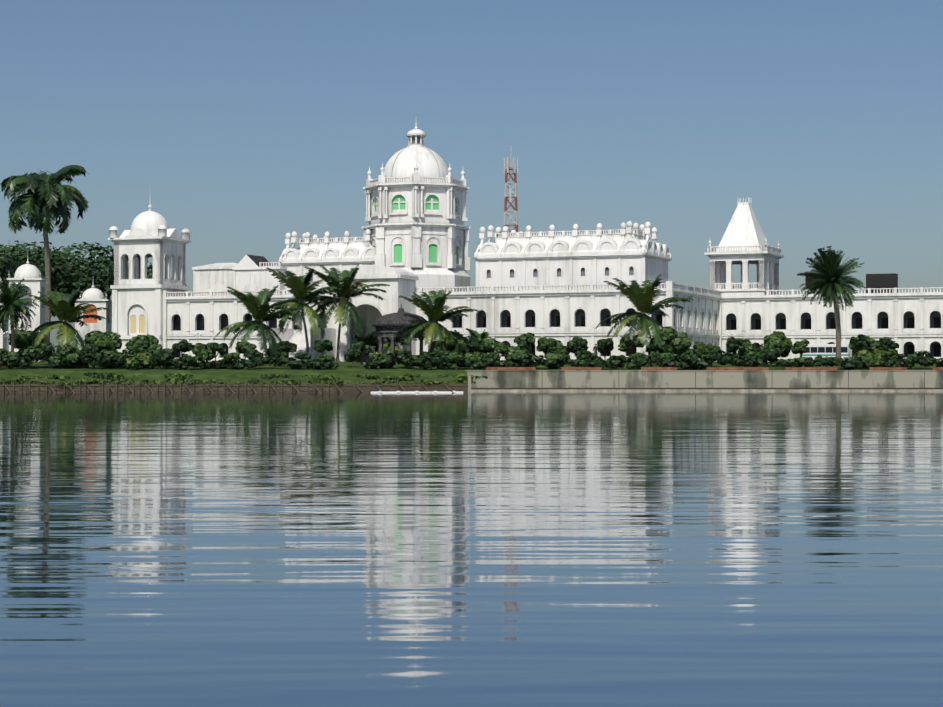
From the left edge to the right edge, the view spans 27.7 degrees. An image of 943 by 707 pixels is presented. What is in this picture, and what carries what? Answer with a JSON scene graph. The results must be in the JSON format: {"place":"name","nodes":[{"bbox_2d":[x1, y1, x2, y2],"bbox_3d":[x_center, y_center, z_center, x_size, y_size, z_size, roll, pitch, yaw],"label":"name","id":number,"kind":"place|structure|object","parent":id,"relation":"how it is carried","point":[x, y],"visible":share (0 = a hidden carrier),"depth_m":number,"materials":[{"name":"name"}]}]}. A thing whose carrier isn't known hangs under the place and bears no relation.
{"place":"outdoors","nodes":[
{"label":"outdoors","id":0,"kind":"place"},
{"bbox_2d":[0,362,935,383],"bbox_3d":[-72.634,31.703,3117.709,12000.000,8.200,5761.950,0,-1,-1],"label":"grass lawn","id":1,"kind":"structure","parent":0,"point":[345,371],"depth_m":243.51,"materials":[{"name":"green plant"}]},
{"bbox_2d":[0,278,8,349],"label":"domed pavilion","id":2,"kind":"structure","parent":1,"relation":"on","point":[3,340],"depth_m":347.10,"materials":[{"name":"grey paint"}]},
{"bbox_2d":[0,348,15,366],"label":"shrub","id":3,"kind":"object","parent":1,"relation":"on","point":[9,352],"visible":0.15,"depth_m":267.61,"materials":[{"name":"green plant"}]},
{"bbox_2d":[0,254,25,285],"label":"tree","id":4,"kind":"object","parent":1,"relation":"on","point":[5,272],"visible":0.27,"depth_m":395.46,"materials":[{"name":"green plant"}]},
{"bbox_2d":[0,278,38,350],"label":"fan palm","id":5,"kind":"object","parent":1,"relation":"on","point":[13,307],"visible":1,"depth_m":275.79,"materials":[{"name":"green plant"}]},
{"bbox_2d":[7,256,44,361],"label":"domed pavilion","id":6,"kind":"structure","parent":1,"relation":"on","point":[30,274],"depth_m":340.37,"materials":[{"name":"grey paint"}]},
{"bbox_2d":[8,330,43,348],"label":"bush","id":7,"kind":"object","parent":1,"relation":"on","point":[22,338],"visible":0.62,"depth_m":284.16,"materials":[{"name":"green plant"}]},
{"bbox_2d":[16,344,38,367],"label":"shrub","id":8,"kind":"object","parent":1,"relation":"on","point":[34,350],"visible":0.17,"depth_m":265.00,"materials":[{"name":"green plant"}]},
{"bbox_2d":[0,165,88,361],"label":"palm tree","id":9,"kind":"object","parent":1,"relation":"on","point":[47,197],"visible":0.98,"depth_m":278.25,"materials":[{"name":"green"}]},
{"bbox_2d":[0,240,91,316],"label":"tree","id":10,"kind":"object","parent":1,"relation":"on","point":[16,254],"visible":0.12,"depth_m":415.50,"materials":[{"name":"green plant"}]},
{"bbox_2d":[47,350,82,367],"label":"shrub","id":11,"kind":"object","parent":1,"relation":"on","point":[54,361],"visible":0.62,"depth_m":264.23,"materials":[{"name":"green plant"}]},
{"bbox_2d":[25,287,110,366],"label":"coconut palm","id":12,"kind":"object","parent":1,"relation":"on","point":[62,307],"visible":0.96,"depth_m":267.18,"materials":[{"name":"green plant"}]},
{"bbox_2d":[80,349,97,364],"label":"shrub","id":13,"kind":"object","parent":1,"relation":"on","point":[92,350],"visible":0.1,"depth_m":271.72,"materials":[{"name":"green plant"}]},
{"bbox_2d":[75,279,111,349],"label":"domed pavilion","id":14,"kind":"structure","parent":1,"relation":"on","point":[93,297],"depth_m":335.62,"materials":[{"name":"grey paint"}]},
{"bbox_2d":[5,242,186,339],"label":"tree","id":15,"kind":"object","parent":1,"relation":"on","point":[89,273],"visible":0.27,"depth_m":415.44,"materials":[{"name":"green plant"}]},
{"bbox_2d":[84,330,121,352],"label":"bush","id":16,"kind":"object","parent":1,"relation":"on","point":[98,341],"visible":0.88,"depth_m":282.69,"materials":[{"name":"green plant"}]},
{"bbox_2d":[68,276,149,324],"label":"tree","id":17,"kind":"object","parent":1,"relation":"on","point":[108,298],"depth_m":429.34,"materials":[{"name":"green plant"}]},
{"bbox_2d":[100,350,120,366],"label":"shrub","id":18,"kind":"object","parent":1,"relation":"on","point":[111,351],"visible":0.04,"depth_m":267.17,"materials":[{"name":"green plant"}]},
{"bbox_2d":[123,351,153,368],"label":"shrub","id":19,"kind":"object","parent":1,"relation":"on","point":[138,359],"visible":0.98,"depth_m":263.57,"materials":[{"name":"green plant"}]},
{"bbox_2d":[125,334,162,352],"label":"bush","id":20,"kind":"object","parent":1,"relation":"on","point":[137,341],"visible":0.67,"depth_m":284.16,"materials":[{"name":"green plant"}]},
{"bbox_2d":[149,348,174,368],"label":"shrub","id":21,"kind":"object","parent":1,"relation":"on","point":[163,356],"visible":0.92,"depth_m":264.24,"materials":[{"name":"green plant"}]},
{"bbox_2d":[174,340,193,355],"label":"tree","id":22,"kind":"object","parent":1,"relation":"on","point":[184,346],"visible":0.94,"depth_m":277.94,"materials":[{"name":"green plant"}]},
{"bbox_2d":[180,354,197,369],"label":"shrub","id":23,"kind":"object","parent":1,"relation":"on","point":[188,358],"visible":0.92,"depth_m":262.58,"materials":[{"name":"green plant"}]},
{"bbox_2d":[192,343,214,355],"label":"bush","id":24,"kind":"object","parent":1,"relation":"on","point":[199,347],"visible":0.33,"depth_m":286.84,"materials":[{"name":"green plant"}]},
{"bbox_2d":[197,349,214,361],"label":"shrub","id":25,"kind":"object","parent":1,"relation":"on","point":[208,354],"visible":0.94,"depth_m":266.14,"materials":[{"name":"green plant"}]},
{"bbox_2d":[204,342,226,360],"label":"tree","id":26,"kind":"object","parent":1,"relation":"on","point":[217,347],"visible":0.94,"depth_m":277.57,"materials":[{"name":"green plant"}]},
{"bbox_2d":[223,352,240,364],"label":"shrub","id":27,"kind":"object","parent":1,"relation":"on","point":[232,356],"visible":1,"depth_m":264.13,"materials":[{"name":"green plant"}]},
{"bbox_2d":[0,372,487,386],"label":"bank grass tufts","id":28,"kind":"object","parent":1,"relation":"on","point":[266,376],"visible":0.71,"depth_m":238.08,"materials":[{"name":"green plant"}]},
{"bbox_2d":[235,341,256,359],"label":"tree","id":29,"kind":"object","parent":1,"relation":"on","point":[242,347],"visible":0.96,"depth_m":278.41,"materials":[{"name":"green plant"}]},
{"bbox_2d":[244,349,262,358],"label":"shrub","id":30,"kind":"object","parent":1,"relation":"on","point":[253,353],"visible":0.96,"depth_m":269.69,"materials":[{"name":"green plant"}]},
{"bbox_2d":[214,285,303,356],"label":"coconut palm","id":31,"kind":"object","parent":1,"relation":"on","point":[258,306],"visible":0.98,"depth_m":283.19,"materials":[{"name":"green plant"}]},
{"bbox_2d":[272,351,288,366],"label":"shrub","id":32,"kind":"object","parent":1,"relation":"on","point":[279,353],"visible":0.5,"depth_m":268.78,"materials":[{"name":"green plant"}]},
{"bbox_2d":[274,341,296,352],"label":"tree","id":33,"kind":"object","parent":1,"relation":"on","point":[285,346],"visible":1,"depth_m":278.37,"materials":[{"name":"green plant"}]},
{"bbox_2d":[295,353,311,359],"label":"shrub","id":34,"kind":"object","parent":1,"relation":"on","point":[302,356],"visible":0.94,"depth_m":268.25,"materials":[{"name":"green plant"}]},
{"bbox_2d":[264,266,343,352],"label":"coconut palm","id":35,"kind":"object","parent":1,"relation":"on","point":[300,286],"visible":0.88,"depth_m":287.50,"materials":[{"name":"green plant"}]},
{"bbox_2d":[313,340,332,354],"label":"tree","id":36,"kind":"object","parent":1,"relation":"on","point":[321,347],"visible":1,"depth_m":279.44,"materials":[{"name":"green plant"}]},
{"bbox_2d":[317,354,335,368],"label":"shrub","id":37,"kind":"object","parent":1,"relation":"on","point":[326,357],"visible":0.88,"depth_m":264.65,"materials":[{"name":"green plant"}]},
{"bbox_2d":[302,264,390,361],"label":"coconut palm","id":38,"kind":"object","parent":1,"relation":"on","point":[344,280],"visible":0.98,"depth_m":289.70,"materials":[{"name":"green plant"}]},
{"bbox_2d":[344,349,361,367],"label":"tree","id":39,"kind":"object","parent":1,"relation":"on","point":[351,355],"visible":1,"depth_m":267.60,"materials":[{"name":"green plant"}]},
{"bbox_2d":[352,342,370,361],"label":"tree","id":40,"kind":"object","parent":1,"relation":"on","point":[362,347],"visible":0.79,"depth_m":278.93,"materials":[{"name":"green plant"}]},
{"bbox_2d":[353,330,387,360],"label":"bush","id":41,"kind":"object","parent":1,"relation":"on","point":[370,339],"visible":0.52,"depth_m":295.07,"materials":[{"name":"green plant"}]},
{"bbox_2d":[369,352,385,358],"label":"shrub","id":42,"kind":"object","parent":1,"relation":"on","point":[373,355],"visible":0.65,"depth_m":271.09,"materials":[{"name":"green plant"}]},
{"bbox_2d":[356,305,430,361],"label":"stone pavilion","id":43,"kind":"structure","parent":1,"relation":"on","point":[390,325],"depth_m":284.57,"materials":[{"name":"grey stone"}]},
{"bbox_2d":[374,338,417,354],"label":"bush","id":44,"kind":"object","parent":1,"relation":"on","point":[397,347],"visible":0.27,"depth_m":295.65,"materials":[{"name":"green plant"}]},
{"bbox_2d":[397,349,411,367],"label":"shrub","id":45,"kind":"object","parent":1,"relation":"on","point":[404,351],"visible":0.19,"depth_m":267.72,"materials":[{"name":"green plant"}]},
{"bbox_2d":[417,351,432,359],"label":"shrub","id":46,"kind":"object","parent":1,"relation":"on","point":[425,354],"visible":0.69,"depth_m":273.01,"materials":[{"name":"green plant"}]},
{"bbox_2d":[393,290,477,351],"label":"coconut palm","id":47,"kind":"object","parent":1,"relation":"on","point":[433,307],"visible":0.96,"depth_m":282.38,"materials":[{"name":"green plant"}]},
{"bbox_2d":[430,348,451,356],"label":"shrub","id":48,"kind":"object","parent":1,"relation":"on","point":[436,352],"visible":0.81,"depth_m":271.48,"materials":[{"name":"green plant"}]},
{"bbox_2d":[435,336,458,351],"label":"tree","id":49,"kind":"object","parent":1,"relation":"on","point":[449,343],"visible":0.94,"depth_m":277.58,"materials":[{"name":"green plant"}]},
{"bbox_2d":[447,352,465,369],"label":"shrub","id":50,"kind":"object","parent":1,"relation":"on","point":[457,356],"visible":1,"depth_m":263.60,"materials":[{"name":"green plant"}]},
{"bbox_2d":[444,330,472,352],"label":"bush","id":51,"kind":"object","parent":1,"relation":"on","point":[461,338],"visible":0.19,"depth_m":285.43,"materials":[{"name":"green plant"}]},
{"bbox_2d":[0,339,942,369],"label":"hedge row","id":52,"kind":"object","parent":1,"relation":"on","point":[88,359],"visible":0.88,"depth_m":265.26,"materials":[{"name":"green plant"}]},
{"bbox_2d":[460,336,484,353],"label":"tree","id":53,"kind":"object","parent":1,"relation":"on","point":[472,343],"visible":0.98,"depth_m":274.78,"materials":[{"name":"green plant"}]},
{"bbox_2d":[464,352,480,360],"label":"shrub","id":54,"kind":"object","parent":1,"relation":"on","point":[474,356],"visible":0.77,"depth_m":271.60,"materials":[{"name":"green plant"}]},
{"bbox_2d":[465,328,500,356],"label":"bush","id":55,"kind":"object","parent":1,"relation":"on","point":[476,334],"visible":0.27,"depth_m":290.04,"materials":[{"name":"green plant"}]},
{"bbox_2d":[473,338,497,352],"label":"bush","id":56,"kind":"object","parent":1,"relation":"on","point":[487,343],"visible":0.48,"depth_m":281.05,"materials":[{"name":"green plant"}]},
{"bbox_2d":[481,352,500,360],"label":"shrub","id":57,"kind":"object","parent":1,"relation":"on","point":[490,355],"visible":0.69,"depth_m":270.16,"materials":[{"name":"green plant"}]},
{"bbox_2d":[490,342,509,354],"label":"tree","id":58,"kind":"object","parent":1,"relation":"on","point":[501,348],"visible":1,"depth_m":278.32,"materials":[{"name":"green plant"}]},
{"bbox_2d":[504,157,517,234],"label":"telecom tower","id":59,"kind":"structure","parent":1,"relation":"on","point":[506,173],"depth_m":429.22,"materials":[{"name":"brown metal"}]},
{"bbox_2d":[505,346,533,361],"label":"shrub","id":60,"kind":"object","parent":1,"relation":"on","point":[510,355],"visible":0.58,"depth_m":266.62,"materials":[{"name":"green plant"}]},
{"bbox_2d":[514,332,534,351],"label":"tree","id":61,"kind":"object","parent":1,"relation":"on","point":[525,341],"visible":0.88,"depth_m":276.53,"materials":[{"name":"green plant"}]},
{"bbox_2d":[108,136,942,361],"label":"palace walls","id":62,"kind":"structure","parent":1,"relation":"on","point":[551,284],"depth_m":312.56,"materials":[{"name":"white paint"}]},
{"bbox_2d":[109,115,656,239],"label":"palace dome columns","id":63,"kind":"structure","parent":62,"relation":"on","point":[403,162],"depth_m":316.58,"materials":[{"name":"white paint"}]},
{"bbox_2d":[536,337,556,352],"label":"tree","id":64,"kind":"object","parent":1,"relation":"on","point":[545,343],"visible":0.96,"depth_m":279.31,"materials":[{"name":"green plant"}]},
{"bbox_2d":[544,351,564,368],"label":"shrub","id":65,"kind":"object","parent":1,"relation":"on","point":[553,357],"visible":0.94,"depth_m":265.40,"materials":[{"name":"green plant"}]},
{"bbox_2d":[542,338,569,354],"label":"bush","id":66,"kind":"object","parent":1,"relation":"on","point":[560,346],"visible":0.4,"depth_m":280.83,"materials":[{"name":"green plant"}]},
{"bbox_2d":[565,336,587,352],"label":"tree","id":67,"kind":"object","parent":1,"relation":"on","point":[575,344],"visible":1,"depth_m":276.23,"materials":[{"name":"green plant"}]},
{"bbox_2d":[575,350,601,360],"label":"shrub","id":68,"kind":"object","parent":1,"relation":"on","point":[585,354],"visible":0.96,"depth_m":272.56,"materials":[{"name":"green plant"}]},
{"bbox_2d":[593,344,597,355],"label":"garden statue","id":69,"kind":"object","parent":1,"relation":"on","point":[595,348],"visible":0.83,"depth_m":288.06,"materials":[{"name":"grey stone"}]},
{"bbox_2d":[597,338,613,359],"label":"tree","id":70,"kind":"object","parent":1,"relation":"on","point":[604,346],"visible":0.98,"depth_m":278.39,"materials":[{"name":"green plant"}]},
{"bbox_2d":[606,355,629,362],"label":"shrub","id":71,"kind":"object","parent":1,"relation":"on","point":[621,358],"visible":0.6,"depth_m":272.90,"materials":[{"name":"green plant"}]},
{"bbox_2d":[618,333,643,353],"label":"bush","id":72,"kind":"object","parent":1,"relation":"on","point":[624,344],"visible":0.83,"depth_m":276.72,"materials":[{"name":"green plant"}]},
{"bbox_2d":[629,352,644,360],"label":"shrub","id":73,"kind":"object","parent":1,"relation":"on","point":[637,354],"visible":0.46,"depth_m":273.30,"materials":[{"name":"green plant"}]},
{"bbox_2d":[596,274,692,351],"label":"coconut palm","id":74,"kind":"object","parent":1,"relation":"on","point":[643,297],"visible":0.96,"depth_m":278.48,"materials":[{"name":"green plant"}]},
{"bbox_2d":[647,351,659,365],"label":"shrub","id":75,"kind":"object","parent":1,"relation":"on","point":[656,354],"visible":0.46,"depth_m":272.16,"materials":[{"name":"green plant"}]},
{"bbox_2d":[646,326,689,354],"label":"bush","id":76,"kind":"object","parent":1,"relation":"on","point":[669,333],"visible":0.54,"depth_m":278.44,"materials":[{"name":"green plant"}]},
{"bbox_2d":[659,353,680,360],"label":"shrub","id":77,"kind":"object","parent":1,"relation":"on","point":[676,357],"visible":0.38,"depth_m":268.87,"materials":[{"name":"green plant"}]},
{"bbox_2d":[668,332,690,360],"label":"bush","id":78,"kind":"object","parent":1,"relation":"on","point":[681,342],"visible":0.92,"depth_m":277.49,"materials":[{"name":"green plant"}]},
{"bbox_2d":[679,349,698,369],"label":"shrub","id":79,"kind":"object","parent":1,"relation":"on","point":[689,355],"visible":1,"depth_m":264.60,"materials":[{"name":"green plant"}]},
{"bbox_2d":[693,341,704,358],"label":"bush","id":80,"kind":"object","parent":1,"relation":"on","point":[698,346],"visible":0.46,"depth_m":285.43,"materials":[{"name":"green plant"}]},
{"bbox_2d":[465,370,942,392],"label":"retaining wall","id":81,"kind":"structure","parent":1,"relation":"on","point":[694,381],"depth_m":256.37,"materials":[{"name":"grey concrete"}]},
{"bbox_2d":[701,350,718,366],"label":"shrub","id":82,"kind":"object","parent":1,"relation":"on","point":[708,351],"visible":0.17,"depth_m":270.19,"materials":[{"name":"green plant"}]},
{"bbox_2d":[703,344,720,353],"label":"tree","id":83,"kind":"object","parent":1,"relation":"on","point":[709,347],"visible":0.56,"depth_m":276.91,"materials":[{"name":"green plant"}]},
{"bbox_2d":[486,367,942,370],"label":"terracotta planter wall","id":84,"kind":"structure","parent":1,"relation":"on","point":[733,368],"depth_m":263.60,"materials":[{"name":"brown brick"}]},
{"bbox_2d":[726,337,746,357],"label":"tree","id":85,"kind":"object","parent":1,"relation":"on","point":[733,344],"visible":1,"depth_m":278.70,"materials":[{"name":"green plant"}]},
{"bbox_2d":[738,339,757,356],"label":"bush","id":86,"kind":"object","parent":1,"relation":"on","point":[747,341],"visible":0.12,"depth_m":285.69,"materials":[{"name":"green plant"}]},
{"bbox_2d":[743,345,762,358],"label":"shrub","id":87,"kind":"object","parent":1,"relation":"on","point":[750,350],"visible":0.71,"depth_m":268.06,"materials":[{"name":"green plant"}]},
{"bbox_2d":[756,344,768,352],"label":"tree","id":88,"kind":"object","parent":1,"relation":"on","point":[760,347],"visible":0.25,"depth_m":277.12,"materials":[{"name":"green plant"}]},
{"bbox_2d":[759,343,782,366],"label":"shrub","id":89,"kind":"object","parent":1,"relation":"on","point":[771,353],"visible":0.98,"depth_m":270.03,"materials":[{"name":"green plant"}]},
{"bbox_2d":[762,331,792,356],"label":"bush","id":90,"kind":"object","parent":1,"relation":"on","point":[781,340],"visible":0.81,"depth_m":279.66,"materials":[{"name":"green plant"}]},
{"bbox_2d":[790,339,808,356],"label":"tree","id":91,"kind":"object","parent":1,"relation":"on","point":[797,347],"visible":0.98,"depth_m":277.24,"materials":[{"name":"green plant"}]},
{"bbox_2d":[793,357,813,366],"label":"shrub","id":92,"kind":"object","parent":1,"relation":"on","point":[802,361],"visible":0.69,"depth_m":267.25,"materials":[{"name":"green plant"}]},
{"bbox_2d":[802,344,850,360],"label":"bus","id":93,"kind":"object","parent":1,"relation":"on","point":[823,350],"visible":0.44,"depth_m":299.76,"materials":[{"name":"white paint"}]},
{"bbox_2d":[797,246,866,357],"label":"date palm","id":94,"kind":"object","parent":1,"relation":"on","point":[829,270],"visible":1,"depth_m":276.06,"materials":[{"name":"green plant"}]},
{"bbox_2d":[849,334,869,350],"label":"tree","id":95,"kind":"object","parent":1,"relation":"on","point":[860,342],"visible":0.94,"depth_m":277.36,"materials":[{"name":"green plant"}]},
{"bbox_2d":[853,350,871,359],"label":"shrub","id":96,"kind":"object","parent":1,"relation":"on","point":[864,354],"visible":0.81,"depth_m":267.65,"materials":[{"name":"green plant"}]},
{"bbox_2d":[852,338,884,357],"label":"bush","id":97,"kind":"object","parent":1,"relation":"on","point":[872,345],"visible":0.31,"depth_m":283.25,"materials":[{"name":"green plant"}]},
{"bbox_2d":[870,347,885,366],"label":"shrub","id":98,"kind":"object","parent":1,"relation":"on","point":[877,358],"visible":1,"depth_m":264.49,"materials":[{"name":"green plant"}]},
{"bbox_2d":[875,337,898,349],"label":"tree","id":99,"kind":"object","parent":1,"relation":"on","point":[886,343],"visible":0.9,"depth_m":278.18,"materials":[{"name":"green plant"}]},
{"bbox_2d":[884,349,904,361],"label":"shrub","id":100,"kind":"object","parent":1,"relation":"on","point":[893,353],"visible":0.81,"depth_m":270.24,"materials":[{"name":"green plant"}]},
{"bbox_2d":[0,392,942,706],"bbox_3d":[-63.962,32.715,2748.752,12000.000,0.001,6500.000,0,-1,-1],"label":"lake water","id":101,"kind":"structure","parent":0,"point":[524,550],"depth_m":24.69,"materials":[{"name":"blue liquid"}]},
{"bbox_2d":[0,378,467,392],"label":"riverbank","id":102,"kind":"structure","parent":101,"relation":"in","point":[191,388],"depth_m":236.89,"materials":[{"name":"green plant"}]},
{"bbox_2d":[371,391,462,392],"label":"floating pipe","id":103,"kind":"object","parent":101,"relation":"on","point":[416,391],"visible":0.75,"depth_m":235.88,"materials":[{"name":"white plastic"}]},
{"bbox_2d":[0,0,942,352],"label":"sky","id":104,"kind":"structure","parent":0,"point":[245,125],"materials":[{"name":"blue"}]}
]}

